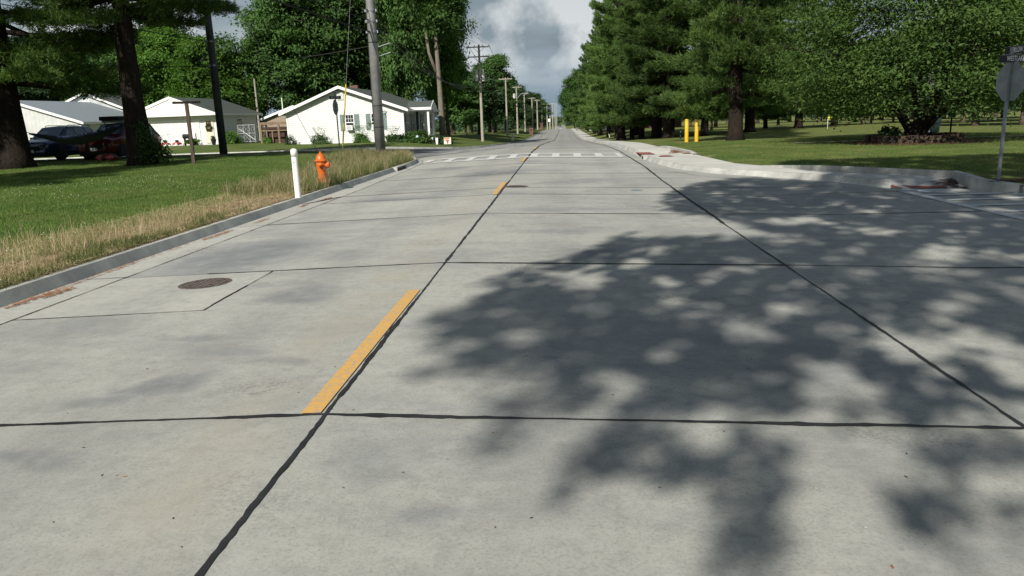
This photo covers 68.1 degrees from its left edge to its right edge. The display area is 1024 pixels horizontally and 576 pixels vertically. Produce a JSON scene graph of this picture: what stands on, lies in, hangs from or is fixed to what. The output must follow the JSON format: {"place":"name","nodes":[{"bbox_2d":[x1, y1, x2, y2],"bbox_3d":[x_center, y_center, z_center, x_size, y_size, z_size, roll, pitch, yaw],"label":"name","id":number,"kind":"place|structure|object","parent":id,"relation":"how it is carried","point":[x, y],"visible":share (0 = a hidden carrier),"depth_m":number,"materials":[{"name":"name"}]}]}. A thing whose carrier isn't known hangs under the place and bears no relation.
{"place":"outdoors","nodes":[
{"label":"outdoors","id":0,"kind":"place"},
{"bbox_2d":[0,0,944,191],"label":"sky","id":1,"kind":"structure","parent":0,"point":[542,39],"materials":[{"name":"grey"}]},
{"bbox_2d":[0,125,1023,575],"bbox_3d":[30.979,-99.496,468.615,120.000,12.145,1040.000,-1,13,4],"label":"road","id":2,"kind":"structure","parent":0,"point":[736,327],"depth_m":4.89,"materials":[{"name":"concrete"}]},
{"bbox_2d":[3,197,330,307],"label":"fallen pine needles","id":3,"kind":"object","parent":2,"relation":"on","point":[42,295],"visible":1,"depth_m":8.76,"materials":[{"name":"brown plant"}]},
{"bbox_2d":[178,278,231,288],"bbox_3d":[-3.468,-0.039,8.577,0.580,0.037,0.580,-3,13,4],"label":"manhole cover","id":4,"kind":"object","parent":2,"relation":"on","point":[204,283],"visible":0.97,"depth_m":8.55,"materials":[{"name":"metal"}]},
{"bbox_2d":[301,290,418,412],"bbox_3d":[-1.072,0.373,5.964,0.120,0.004,3.180,-1,13,4],"label":"line dash","id":5,"kind":"object","parent":2,"relation":"on","point":[322,398],"visible":1,"depth_m":5.38,"materials":[{"name":"yellow paint"}]},
{"bbox_2d":[0,149,987,324],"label":"saw cut joint","id":6,"kind":"object","parent":2,"relation":"on","point":[474,213],"visible":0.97,"depth_m":13.52,"materials":[{"name":"grey concrete"}]},
{"bbox_2d":[0,131,1023,575],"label":"tar joint","id":7,"kind":"object","parent":2,"relation":"on","point":[258,499],"visible":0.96,"depth_m":4.38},
{"bbox_2d":[422,153,623,162],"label":"crosswalk","id":8,"kind":"structure","parent":2,"relation":"on","point":[537,154],"depth_m":31.97,"materials":[{"name":"white paint"}]},
{"bbox_2d":[902,191,1023,219],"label":"crosswalk","id":9,"kind":"structure","parent":2,"relation":"on","point":[975,206],"depth_m":13.72,"materials":[{"name":"white paint"}]},
{"bbox_2d":[0,109,1023,289],"bbox_3d":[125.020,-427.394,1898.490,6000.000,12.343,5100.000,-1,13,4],"label":"ground","id":10,"kind":"structure","parent":0,"point":[783,131],"depth_m":27.69,"materials":[{"name":"green plant"}]},
{"bbox_2d":[8,35,43,100],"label":"broadleaf tree","id":11,"kind":"object","parent":10,"relation":"on","point":[22,92],"visible":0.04,"depth_m":99.84,"materials":[{"name":"green plant"}]},
{"bbox_2d":[11,35,67,100],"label":"broadleaf tree","id":12,"kind":"object","parent":10,"relation":"on","point":[47,97],"visible":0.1,"depth_m":102.44,"materials":[{"name":"green plant"}]},
{"bbox_2d":[29,125,96,159],"bbox_3d":[-22.954,-7.385,38.548,2.200,1.761,4.670,-1,13,4],"label":"dark blue suv","id":13,"kind":"object","parent":10,"relation":"on","point":[40,147],"visible":0.55,"depth_m":37.47,"materials":[{"name":"paint"}]},
{"bbox_2d":[20,100,122,139],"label":"house","id":14,"kind":"structure","parent":10,"relation":"on","point":[38,116],"depth_m":70.21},
{"bbox_2d":[0,0,177,169],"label":"pine tree","id":15,"kind":"object","parent":10,"relation":"on","point":[67,47],"visible":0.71,"depth_m":31.18,"materials":[{"name":"green plant"}]},
{"bbox_2d":[1,123,122,143],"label":"hammock","id":16,"kind":"object","parent":15,"relation":"hanging from","point":[91,137],"visible":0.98,"depth_m":31.25,"materials":[{"name":"black fabric"}]},
{"bbox_2d":[66,93,122,110],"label":"grey barn","id":17,"kind":"structure","parent":10,"relation":"on","point":[113,103],"depth_m":82.64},
{"bbox_2d":[61,50,150,100],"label":"broadleaf tree","id":18,"kind":"object","parent":10,"relation":"on","point":[108,59],"visible":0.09,"depth_m":93.31,"materials":[{"name":"green plant"}]},
{"bbox_2d":[94,153,126,160],"bbox_3d":[-18.491,-6.081,35.177,1.703,0.412,0.675,-5,13,-13],"label":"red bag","id":19,"kind":"object","parent":10,"relation":"on","point":[106,157],"visible":0.93,"depth_m":34.92,"materials":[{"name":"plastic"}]},
{"bbox_2d":[77,122,160,159],"bbox_3d":[-19.633,-7.414,38.015,2.200,1.821,4.670,-1,13,4],"label":"dark red suv","id":20,"kind":"object","parent":10,"relation":"on","point":[114,142],"visible":0.62,"depth_m":36.19,"materials":[{"name":"paint"}]},
{"bbox_2d":[99,116,123,122],"bbox_3d":[-19.670,-8.398,37.766,1.100,0.300,1.500,-1,13,4],"label":"roof box","id":21,"kind":"object","parent":20,"relation":"on","point":[112,119],"visible":0.72,"depth_m":37.08,"materials":[{"name":"plastic"}]},
{"bbox_2d":[0,0,241,165],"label":"pine tree","id":22,"kind":"object","parent":10,"relation":"on","point":[132,97],"visible":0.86,"depth_m":30.00,"materials":[{"name":"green plant"}]},
{"bbox_2d":[0,204,248,287],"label":"verge weeds","id":23,"kind":"object","parent":10,"relation":"on","point":[94,245],"visible":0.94,"depth_m":10.50,"materials":[{"name":"beige plant"}]},
{"bbox_2d":[112,25,192,106],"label":"broadleaf tree","id":24,"kind":"object","parent":10,"relation":"on","point":[154,49],"visible":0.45,"depth_m":81.29,"materials":[{"name":"green plant"}]},
{"bbox_2d":[127,117,177,165],"bbox_3d":[-14.531,-5.820,30.529,1.656,2.149,1.212,-1,13,4],"label":"ivy","id":25,"kind":"object","parent":10,"relation":"on","point":[158,152],"visible":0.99,"depth_m":30.58,"materials":[{"name":"green plant"}]},
{"bbox_2d":[0,190,312,286],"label":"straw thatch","id":26,"kind":"object","parent":10,"relation":"on","point":[179,228],"visible":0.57,"depth_m":12.57,"materials":[{"name":"plant"}]},
{"bbox_2d":[0,155,314,263],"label":"lawn grass","id":27,"kind":"structure","parent":10,"relation":"on","point":[18,194],"depth_m":19.77,"materials":[{"name":"green plant"}]},
{"bbox_2d":[0,180,317,279],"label":"dry straw stalks","id":28,"kind":"object","parent":10,"relation":"on","point":[95,238],"visible":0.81,"depth_m":11.82,"materials":[{"name":"plant"}]},
{"bbox_2d":[134,22,204,94],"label":"broadleaf tree","id":29,"kind":"object","parent":10,"relation":"on","point":[186,33],"depth_m":109.75,"materials":[{"name":"green plant"}]},
{"bbox_2d":[172,101,199,163],"bbox_3d":[-12.850,-6.170,30.272,1.040,2.498,0.130,-4,13,-10],"label":"clothesline post","id":30,"kind":"object","parent":10,"relation":"on","point":[190,135],"visible":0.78,"depth_m":30.15,"materials":[{"name":"brown wood"}]},
{"bbox_2d":[145,96,262,145],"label":"garage","id":31,"kind":"structure","parent":10,"relation":"on","point":[165,116],"depth_m":65.13,"materials":[{"name":"white plastic"}]},
{"bbox_2d":[148,120,201,143],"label":"garage door","id":32,"kind":"structure","parent":31,"relation":"in","point":[176,128],"depth_m":65.14,"materials":[{"name":"white metal"}]},
{"bbox_2d":[204,119,214,142],"bbox_3d":[-25.927,-13.434,64.988,0.740,1.970,0.089,-1,13,4],"label":"side door","id":33,"kind":"structure","parent":31,"relation":"in","point":[208,133],"depth_m":64.95,"materials":[{"name":"white paint"}]},
{"bbox_2d":[0,157,418,307],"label":"kerb","id":34,"kind":"structure","parent":10,"relation":"on","point":[24,290],"depth_m":11.03,"materials":[{"name":"concrete"}]},
{"bbox_2d":[158,30,264,106],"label":"broadleaf tree","id":35,"kind":"object","parent":10,"relation":"on","point":[194,82],"visible":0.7,"depth_m":77.37,"materials":[{"name":"green plant"}]},
{"bbox_2d":[205,17,227,154],"bbox_3d":[-14.448,-12.350,36.157,0.492,12.200,0.456,-1,13,4],"label":"steel utility pole","id":36,"kind":"object","parent":10,"relation":"on","point":[213,65],"visible":0.92,"depth_m":36.63,"materials":[{"name":"black metal"}]},
{"bbox_2d":[225,129,245,143],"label":"shrub","id":37,"kind":"object","parent":10,"relation":"on","point":[232,135],"visible":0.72,"depth_m":65.31,"materials":[{"name":"green plant"}]},
{"bbox_2d":[219,49,273,122],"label":"broadleaf tree","id":38,"kind":"object","parent":10,"relation":"on","point":[263,109],"visible":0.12,"depth_m":90.23,"materials":[{"name":"green plant"}]},
{"bbox_2d":[259,122,287,142],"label":"wooden pen","id":39,"kind":"object","parent":10,"relation":"on","point":[278,134],"visible":0.44,"depth_m":66.78,"materials":[{"name":"brown wood"}]},
{"bbox_2d":[257,105,292,126],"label":"shingled shed","id":40,"kind":"structure","parent":10,"relation":"on","point":[273,117],"depth_m":79.79,"materials":[{"name":"grey wood"}]},
{"bbox_2d":[228,0,340,111],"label":"broadleaf tree","id":41,"kind":"object","parent":10,"relation":"on","point":[275,38],"visible":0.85,"depth_m":79.75,"materials":[{"name":"green plant"}]},
{"bbox_2d":[34,129,544,159],"bbox_3d":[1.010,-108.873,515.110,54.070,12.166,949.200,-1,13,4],"label":"sidewalk","id":42,"kind":"structure","parent":10,"relation":"on","point":[343,148],"depth_m":52.49,"materials":[{"name":"concrete"}]},
{"bbox_2d":[290,148,300,197],"bbox_3d":[-4.788,-2.543,16.797,0.152,1.085,0.152,-1,13,4],"label":"white bollard","id":43,"kind":"object","parent":10,"relation":"on","point":[295,167],"visible":1,"depth_m":16.74,"materials":[{"name":"plastic"}]},
{"bbox_2d":[215,147,414,196],"bbox_3d":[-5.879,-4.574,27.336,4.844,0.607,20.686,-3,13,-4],"label":"tall verge grass","id":44,"kind":"structure","parent":10,"relation":"on","point":[345,176],"depth_m":22.62,"materials":[{"name":"plant"}]},
{"bbox_2d":[310,126,332,144],"bbox_3d":[-15.433,-12.281,61.127,1.966,1.508,1.058,-1,13,4],"label":"shrub","id":45,"kind":"object","parent":10,"relation":"on","point":[320,139],"visible":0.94,"depth_m":61.00,"materials":[{"name":"green plant"}]},
{"bbox_2d":[314,152,330,182],"bbox_3d":[-4.998,-3.180,19.945,0.384,0.810,0.389,5,15,29],"label":"fire hydrant","id":46,"kind":"object","parent":10,"relation":"on","point":[322,164],"visible":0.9,"depth_m":19.86,"materials":[{"name":"orange metal"}]},
{"bbox_2d":[275,0,381,98],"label":"broadleaf tree","id":47,"kind":"object","parent":10,"relation":"on","point":[338,37],"visible":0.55,"depth_m":82.03,"materials":[{"name":"green plant"}]},
{"bbox_2d":[329,92,340,147],"bbox_3d":[-8.840,-8.327,38.252,0.482,2.998,0.573,-10,15,-31],"label":"stop sign","id":48,"kind":"object","parent":10,"relation":"on","point":[335,105],"visible":1,"depth_m":38.05,"materials":[{"name":"metal"}]},
{"bbox_2d":[342,11,349,151],"bbox_3d":[-7.596,-11.801,35.259,2.189,11.211,0.068,7,16,34],"label":"guy wire","id":49,"kind":"object","parent":10,"relation":"on","point":[345,98],"visible":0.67,"depth_m":36.29,"materials":[{"name":"metal"}]},
{"bbox_2d":[278,85,439,143],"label":"white house","id":50,"kind":"structure","parent":10,"relation":"on","point":[404,114],"depth_m":61.60,"materials":[{"name":"plastic"}]},
{"bbox_2d":[345,114,354,130],"bbox_3d":[-13.158,-13.425,61.499,0.760,1.340,0.050,-1,13,4],"label":"window","id":51,"kind":"structure","parent":50,"relation":"in","point":[349,118],"depth_m":61.47,"materials":[{"name":"white glass"}]},
{"bbox_2d":[352,126,370,142],"bbox_3d":[-12.100,-12.327,60.979,1.616,1.443,1.009,-1,13,4],"label":"shrub","id":52,"kind":"object","parent":10,"relation":"on","point":[362,136],"visible":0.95,"depth_m":60.92,"materials":[{"name":"green plant"}]},
{"bbox_2d":[364,0,390,152],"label":"steel utility pole","id":53,"kind":"object","parent":10,"relation":"on","point":[376,97],"visible":0.97,"depth_m":34.04,"materials":[{"name":"grey metal"}]},
{"bbox_2d":[218,46,367,64],"bbox_3d":[-10.300,-10.790,35.215,8.579,0.451,0.033,2,13,17],"label":"overhead wire","id":54,"kind":"object","parent":53,"relation":"attached to","point":[293,58],"visible":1,"depth_m":35.16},
{"bbox_2d":[271,0,370,31],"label":"overhead wire","id":55,"kind":"object","parent":53,"relation":"attached to","point":[319,15],"visible":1,"depth_m":29.11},
{"bbox_2d":[376,26,479,87],"bbox_3d":[-4.823,-16.473,57.889,0.047,1.796,49.356,-1,13,4],"label":"overhead wire","id":56,"kind":"object","parent":53,"relation":"attached to","point":[416,62],"visible":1,"depth_m":43.76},
{"bbox_2d":[332,0,450,100],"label":"broadleaf tree","id":57,"kind":"object","parent":10,"relation":"on","point":[362,75],"visible":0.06,"depth_m":86.31,"materials":[{"name":"green plant"}]},
{"bbox_2d":[385,126,403,141],"bbox_3d":[-9.417,-12.286,60.592,1.718,1.411,1.300,-5,13,-12],"label":"shrub","id":58,"kind":"object","parent":10,"relation":"on","point":[393,138],"visible":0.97,"depth_m":60.37,"materials":[{"name":"green plant"}]},
{"bbox_2d":[362,0,442,100],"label":"broadleaf tree","id":59,"kind":"object","parent":10,"relation":"on","point":[404,77],"visible":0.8,"depth_m":79.94,"materials":[{"name":"green plant"}]},
{"bbox_2d":[398,129,433,142],"bbox_3d":[-7.672,-12.133,60.736,3.311,1.165,2.116,-1,13,4],"label":"shrub","id":60,"kind":"object","parent":10,"relation":"on","point":[418,136],"visible":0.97,"depth_m":60.26,"materials":[{"name":"green plant"}]},
{"bbox_2d":[394,0,471,137],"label":"pale trunk tree","id":61,"kind":"object","parent":10,"relation":"on","point":[433,23],"visible":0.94,"depth_m":75.56,"materials":[{"name":"green plant"}]},
{"bbox_2d":[417,55,475,133],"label":"broadleaf tree","id":62,"kind":"object","parent":10,"relation":"on","point":[453,125],"visible":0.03,"depth_m":155.22,"materials":[{"name":"green plant"}]},
{"bbox_2d":[423,0,480,135],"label":"broadleaf tree","id":63,"kind":"object","parent":10,"relation":"on","point":[451,54],"visible":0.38,"depth_m":92.62,"materials":[{"name":"green plant"}]},
{"bbox_2d":[443,80,490,134],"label":"broadleaf tree","id":64,"kind":"object","parent":10,"relation":"on","point":[460,112],"visible":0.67,"depth_m":117.81,"materials":[{"name":"green plant"}]},
{"bbox_2d":[467,45,489,141],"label":"wooden utility pole","id":65,"kind":"object","parent":10,"relation":"on","point":[480,93],"visible":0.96,"depth_m":81.76,"materials":[{"name":"grey wood"}]},
{"bbox_2d":[456,72,502,133],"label":"broadleaf tree","id":66,"kind":"object","parent":10,"relation":"on","point":[490,82],"visible":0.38,"depth_m":123.33,"materials":[{"name":"green plant"}]},
{"bbox_2d":[476,87,514,133],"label":"broadleaf tree","id":67,"kind":"object","parent":10,"relation":"on","point":[500,110],"visible":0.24,"depth_m":147.59,"materials":[{"name":"green plant"}]},
{"bbox_2d":[471,53,520,132],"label":"broadleaf tree","id":68,"kind":"object","parent":10,"relation":"on","point":[491,65],"visible":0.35,"depth_m":164.76,"materials":[{"name":"green plant"}]},
{"bbox_2d":[499,78,511,136],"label":"wooden utility pole","id":69,"kind":"object","parent":10,"relation":"on","point":[507,134],"visible":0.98,"depth_m":135.44,"materials":[{"name":"grey wood"}]},
{"bbox_2d":[499,76,523,121],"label":"broadleaf tree","id":70,"kind":"object","parent":10,"relation":"on","point":[520,91],"visible":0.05,"depth_m":181.19,"materials":[{"name":"green plant"}]},
{"bbox_2d":[510,85,530,130],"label":"broadleaf tree","id":71,"kind":"object","parent":10,"relation":"on","point":[521,109],"visible":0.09,"depth_m":228.45,"materials":[{"name":"green plant"}]},
{"bbox_2d":[522,91,546,129],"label":"broadleaf tree","id":72,"kind":"object","parent":10,"relation":"on","point":[537,96],"visible":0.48,"depth_m":294.73,"materials":[{"name":"green plant"}]},
{"bbox_2d":[555,85,576,127],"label":"broadleaf tree","id":73,"kind":"object","parent":10,"relation":"on","point":[564,110],"visible":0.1,"depth_m":280.71,"materials":[{"name":"green plant"}]},
{"bbox_2d":[556,67,581,128],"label":"broadleaf tree","id":74,"kind":"object","parent":10,"relation":"on","point":[571,81],"visible":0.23,"depth_m":234.60,"materials":[{"name":"green plant"}]},
{"bbox_2d":[567,41,590,131],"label":"pine tree","id":75,"kind":"object","parent":10,"relation":"on","point":[580,58],"visible":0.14,"depth_m":177.14,"materials":[{"name":"green plant"}]},
{"bbox_2d":[570,52,595,133],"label":"pine tree","id":76,"kind":"object","parent":10,"relation":"on","point":[574,120],"visible":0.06,"depth_m":150.01,"materials":[{"name":"green plant"}]},
{"bbox_2d":[573,59,593,97],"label":"broadleaf tree","id":77,"kind":"object","parent":10,"relation":"on","point":[583,71],"depth_m":143.83,"materials":[{"name":"green plant"}]},
{"bbox_2d":[571,25,610,135],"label":"pine tree","id":78,"kind":"object","parent":10,"relation":"on","point":[581,100],"visible":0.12,"depth_m":126.62,"materials":[{"name":"green plant"}]},
{"bbox_2d":[586,2,618,138],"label":"pine tree","id":79,"kind":"object","parent":10,"relation":"on","point":[593,61],"visible":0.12,"depth_m":85.42,"materials":[{"name":"green plant"}]},
{"bbox_2d":[577,14,629,137],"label":"pine tree","id":80,"kind":"object","parent":10,"relation":"on","point":[598,127],"visible":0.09,"depth_m":106.34,"materials":[{"name":"green plant"}]},
{"bbox_2d":[578,0,652,140],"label":"pine tree","id":81,"kind":"object","parent":10,"relation":"on","point":[609,18],"visible":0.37,"depth_m":68.02,"materials":[{"name":"green plant"}]},
{"bbox_2d":[591,4,648,138],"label":"pine tree","id":82,"kind":"object","parent":10,"relation":"on","point":[632,135],"visible":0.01,"depth_m":73.07,"materials":[{"name":"green plant"}]},
{"bbox_2d":[598,0,662,138],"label":"pine tree","id":83,"kind":"object","parent":10,"relation":"on","point":[641,123],"visible":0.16,"depth_m":66.25,"materials":[{"name":"green plant"}]},
{"bbox_2d":[257,99,1021,137],"bbox_3d":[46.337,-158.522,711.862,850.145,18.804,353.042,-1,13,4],"label":"woods","id":84,"kind":"object","parent":10,"relation":"on","point":[459,127],"visible":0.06,"depth_m":630.09,"materials":[{"name":"green plant"}]},
{"bbox_2d":[602,0,714,138],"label":"pine tree","id":85,"kind":"object","parent":10,"relation":"on","point":[656,129],"visible":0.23,"depth_m":61.89,"materials":[{"name":"green plant"}]},
{"bbox_2d":[603,0,728,138],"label":"pine tree","id":86,"kind":"object","parent":10,"relation":"on","point":[649,21],"visible":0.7,"depth_m":56.58,"materials":[{"name":"green plant"}]},
{"bbox_2d":[655,146,696,153],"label":"kerb","id":87,"kind":"structure","parent":10,"relation":"on","point":[679,149],"depth_m":31.89,"materials":[{"name":"concrete"}]},
{"bbox_2d":[644,0,763,135],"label":"pine tree","id":88,"kind":"object","parent":10,"relation":"on","point":[708,115],"visible":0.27,"depth_m":55.55,"materials":[{"name":"green plant"}]},
{"bbox_2d":[654,0,810,140],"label":"pine tree","id":89,"kind":"object","parent":10,"relation":"on","point":[734,25],"visible":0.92,"depth_m":39.62,"materials":[{"name":"green plant"}]},
{"bbox_2d":[565,127,917,190],"bbox_3d":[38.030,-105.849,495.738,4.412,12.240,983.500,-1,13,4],"label":"kerb","id":90,"kind":"structure","parent":10,"relation":"on","point":[835,178],"depth_m":20.27,"materials":[{"name":"concrete"}]},
{"bbox_2d":[714,0,806,131],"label":"pine tree","id":91,"kind":"object","parent":10,"relation":"on","point":[750,119],"visible":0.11,"depth_m":66.44,"materials":[{"name":"green plant"}]},
{"bbox_2d":[743,19,795,127],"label":"pine tree","id":92,"kind":"object","parent":10,"relation":"on","point":[764,119],"visible":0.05,"depth_m":86.81,"materials":[{"name":"green plant"}]},
{"bbox_2d":[760,0,841,127],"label":"pine tree","id":93,"kind":"object","parent":10,"relation":"on","point":[798,123],"visible":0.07,"depth_m":77.94,"materials":[{"name":"green plant"}]},
{"bbox_2d":[804,0,865,125],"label":"pine tree","id":94,"kind":"object","parent":10,"relation":"on","point":[833,123],"visible":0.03,"depth_m":88.78,"materials":[{"name":"green plant"}]},
{"bbox_2d":[662,131,1023,174],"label":"park grass","id":95,"kind":"structure","parent":10,"relation":"on","point":[968,154],"depth_m":25.35,"materials":[{"name":"green plant"}]},
{"bbox_2d":[853,37,914,123],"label":"broadleaf tree","id":96,"kind":"object","parent":10,"relation":"on","point":[862,122],"visible":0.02,"depth_m":91.81,"materials":[{"name":"green plant"}]},
{"bbox_2d":[760,165,1023,193],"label":"kerb","id":97,"kind":"structure","parent":10,"relation":"on","point":[973,182],"depth_m":17.16,"materials":[{"name":"concrete"}]},
{"bbox_2d":[864,132,965,142],"bbox_3d":[16.757,-6.248,31.624,3.897,0.389,3.894,-1,13,4],"label":"stone planter","id":98,"kind":"object","parent":10,"relation":"on","point":[932,137],"visible":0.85,"depth_m":30.17,"materials":[{"name":"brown stone"}]},
{"bbox_2d":[750,0,1023,135],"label":"spreading tree","id":99,"kind":"object","parent":98,"relation":"in","point":[925,119],"visible":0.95,"depth_m":29.67,"materials":[{"name":"green plant"}]},
{"bbox_2d":[876,124,904,135],"bbox_3d":[15.895,-6.593,31.866,1.261,0.628,1.017,-1,13,4],"label":"shrub","id":100,"kind":"object","parent":98,"relation":"in","point":[888,131],"visible":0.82,"depth_m":31.73,"materials":[{"name":"green plant"}]},
{"bbox_2d":[893,19,936,101],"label":"broadleaf tree","id":101,"kind":"object","parent":10,"relation":"on","point":[905,87],"visible":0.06,"depth_m":92.73,"materials":[{"name":"green plant"}]},
{"bbox_2d":[841,139,992,144],"bbox_3d":[16.749,-6.117,31.627,5.800,0.032,5.800,-1,13,4],"label":"mulch bed","id":102,"kind":"object","parent":10,"relation":"on","point":[934,143],"visible":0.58,"depth_m":30.08,"materials":[{"name":"brown soil"}]},
{"bbox_2d":[899,0,1004,125],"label":"broadleaf tree","id":103,"kind":"object","parent":10,"relation":"on","point":[973,123],"visible":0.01,"depth_m":59.91,"materials":[{"name":"green plant"}]},
{"bbox_2d":[965,0,1023,124],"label":"broadleaf tree","id":104,"kind":"object","parent":10,"relation":"on","point":[1021,122],"visible":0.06,"depth_m":55.70,"materials":[{"name":"green plant"}]},
{"bbox_2d":[996,45,1023,179],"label":"stop sign","id":105,"kind":"object","parent":10,"relation":"on","point":[1010,82],"visible":1,"depth_m":14.88,"materials":[{"name":"metal"}]},
{"bbox_2d":[572,128,1010,192],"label":"pavement","id":106,"kind":"structure","parent":0,"point":[703,161],"depth_m":21.13,"materials":[{"name":"concrete"}]},
{"bbox_2d":[891,184,946,187],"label":"tactile paving","id":107,"kind":"structure","parent":106,"relation":"on","point":[934,186],"depth_m":16.36,"materials":[{"name":"red brick"}]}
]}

